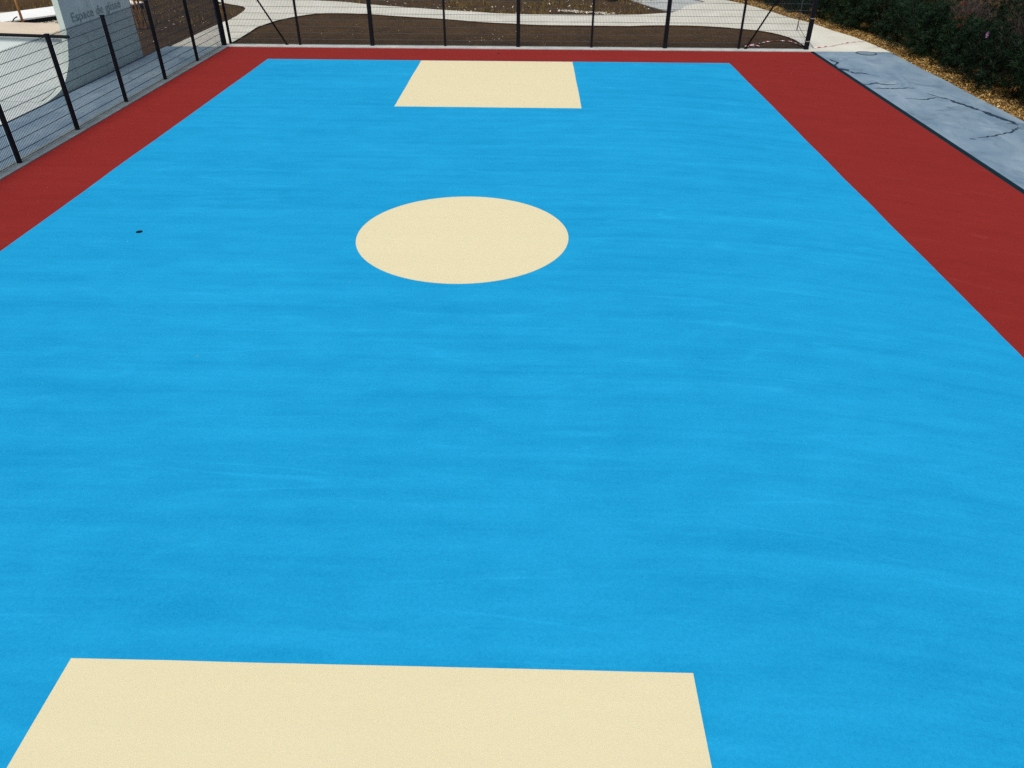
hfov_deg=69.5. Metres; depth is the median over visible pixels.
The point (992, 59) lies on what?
oleander shrub
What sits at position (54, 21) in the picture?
stones
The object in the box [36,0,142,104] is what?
ramp
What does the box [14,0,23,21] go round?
wooden stake
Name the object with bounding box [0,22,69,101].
quarter pipe
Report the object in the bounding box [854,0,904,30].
oleander shrub
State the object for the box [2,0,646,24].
dry weeds
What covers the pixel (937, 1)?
oleander shrub
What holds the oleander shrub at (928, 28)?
on the mulch strip
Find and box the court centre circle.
[356,197,567,283]
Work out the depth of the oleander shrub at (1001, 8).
23.61 m
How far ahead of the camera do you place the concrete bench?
29.27 m
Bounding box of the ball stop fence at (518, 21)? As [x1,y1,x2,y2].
[213,0,818,49]
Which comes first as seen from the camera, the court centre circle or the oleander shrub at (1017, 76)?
the court centre circle
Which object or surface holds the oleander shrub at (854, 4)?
on the mulch strip
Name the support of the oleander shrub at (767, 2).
on the mulch strip
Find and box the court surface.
[0,47,1023,357]
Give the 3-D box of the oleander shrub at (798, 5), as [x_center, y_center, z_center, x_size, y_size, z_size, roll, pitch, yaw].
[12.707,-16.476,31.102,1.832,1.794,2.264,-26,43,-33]
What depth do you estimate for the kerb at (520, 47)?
25.14 m
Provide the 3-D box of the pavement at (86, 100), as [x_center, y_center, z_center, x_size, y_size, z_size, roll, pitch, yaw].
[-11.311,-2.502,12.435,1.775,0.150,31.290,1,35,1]
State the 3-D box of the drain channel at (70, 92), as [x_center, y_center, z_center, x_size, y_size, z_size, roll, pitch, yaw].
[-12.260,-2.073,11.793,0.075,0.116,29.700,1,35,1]
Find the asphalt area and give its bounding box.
[629,0,701,11]
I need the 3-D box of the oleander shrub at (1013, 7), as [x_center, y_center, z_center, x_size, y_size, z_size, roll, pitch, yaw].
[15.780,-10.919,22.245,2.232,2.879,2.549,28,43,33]
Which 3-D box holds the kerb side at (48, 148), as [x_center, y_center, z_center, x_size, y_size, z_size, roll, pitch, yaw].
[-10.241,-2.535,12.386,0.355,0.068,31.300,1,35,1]
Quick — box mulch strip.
[728,0,1023,120]
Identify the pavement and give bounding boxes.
[0,46,215,168]
[814,51,1023,188]
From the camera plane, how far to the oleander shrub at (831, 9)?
29.20 m
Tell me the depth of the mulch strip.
23.36 m
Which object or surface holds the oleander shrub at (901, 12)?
on the mulch strip
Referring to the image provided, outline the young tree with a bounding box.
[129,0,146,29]
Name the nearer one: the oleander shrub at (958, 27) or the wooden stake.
the oleander shrub at (958, 27)
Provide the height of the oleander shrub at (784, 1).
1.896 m
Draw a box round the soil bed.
[235,14,803,47]
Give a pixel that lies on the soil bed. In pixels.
(483, 31)
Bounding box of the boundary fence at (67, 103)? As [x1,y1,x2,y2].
[0,0,222,171]
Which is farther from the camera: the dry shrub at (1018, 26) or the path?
the path
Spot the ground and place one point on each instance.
(429, 5)
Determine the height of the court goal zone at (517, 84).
0.004 m
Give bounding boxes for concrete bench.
[0,0,143,22]
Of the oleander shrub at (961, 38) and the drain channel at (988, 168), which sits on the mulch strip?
the oleander shrub at (961, 38)
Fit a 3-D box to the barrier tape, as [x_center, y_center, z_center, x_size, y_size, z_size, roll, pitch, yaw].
[9.181,-12.085,26.155,2.226,0.062,1.064,-2,35,-3]
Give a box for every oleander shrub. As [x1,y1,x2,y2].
[758,0,787,5]
[770,0,798,9]
[785,0,823,13]
[803,0,841,18]
[809,0,863,26]
[828,0,879,32]
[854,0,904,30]
[859,0,899,38]
[873,0,950,43]
[879,0,952,49]
[893,0,972,58]
[921,0,961,15]
[927,11,1004,67]
[931,0,1012,42]
[935,1,996,62]
[937,11,1016,77]
[950,0,1023,51]
[954,13,1023,88]
[971,38,1023,101]
[988,0,1023,71]
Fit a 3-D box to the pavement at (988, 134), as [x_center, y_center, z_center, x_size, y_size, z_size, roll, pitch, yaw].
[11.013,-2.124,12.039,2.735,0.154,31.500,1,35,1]
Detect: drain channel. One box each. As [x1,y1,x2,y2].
[0,56,144,126]
[811,52,1023,193]
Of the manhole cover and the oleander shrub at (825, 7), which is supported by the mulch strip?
the oleander shrub at (825, 7)
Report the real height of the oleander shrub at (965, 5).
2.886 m
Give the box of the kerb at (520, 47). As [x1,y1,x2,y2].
[216,43,810,51]
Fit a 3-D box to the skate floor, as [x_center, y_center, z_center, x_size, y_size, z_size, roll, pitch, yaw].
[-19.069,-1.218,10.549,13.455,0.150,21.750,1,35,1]
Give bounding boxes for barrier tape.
[745,40,800,46]
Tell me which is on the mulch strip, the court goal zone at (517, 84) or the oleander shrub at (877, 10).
the oleander shrub at (877, 10)
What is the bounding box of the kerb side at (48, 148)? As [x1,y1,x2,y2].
[0,46,227,179]
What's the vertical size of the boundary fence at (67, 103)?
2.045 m
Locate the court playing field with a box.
[0,59,1023,767]
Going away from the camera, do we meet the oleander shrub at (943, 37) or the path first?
the oleander shrub at (943, 37)
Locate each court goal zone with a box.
[7,658,711,767]
[395,60,580,107]
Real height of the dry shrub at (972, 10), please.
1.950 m
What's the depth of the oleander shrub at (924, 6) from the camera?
24.84 m
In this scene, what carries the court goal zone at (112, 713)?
on the court playing field
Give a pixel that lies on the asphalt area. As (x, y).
(658, 3)
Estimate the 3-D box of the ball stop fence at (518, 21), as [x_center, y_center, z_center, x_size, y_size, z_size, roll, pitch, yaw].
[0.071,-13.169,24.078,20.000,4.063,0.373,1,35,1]
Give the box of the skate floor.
[0,101,41,124]
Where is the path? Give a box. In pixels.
[173,0,888,51]
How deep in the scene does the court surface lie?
15.83 m
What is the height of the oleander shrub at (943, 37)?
1.694 m
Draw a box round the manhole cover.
[855,51,876,54]
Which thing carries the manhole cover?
on the pavement at (988, 134)
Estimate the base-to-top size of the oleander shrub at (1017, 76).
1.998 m
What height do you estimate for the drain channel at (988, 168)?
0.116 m
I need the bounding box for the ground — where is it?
[0,0,1023,99]
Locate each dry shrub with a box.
[949,0,1002,25]
[1001,8,1023,81]
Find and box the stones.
[37,0,712,41]

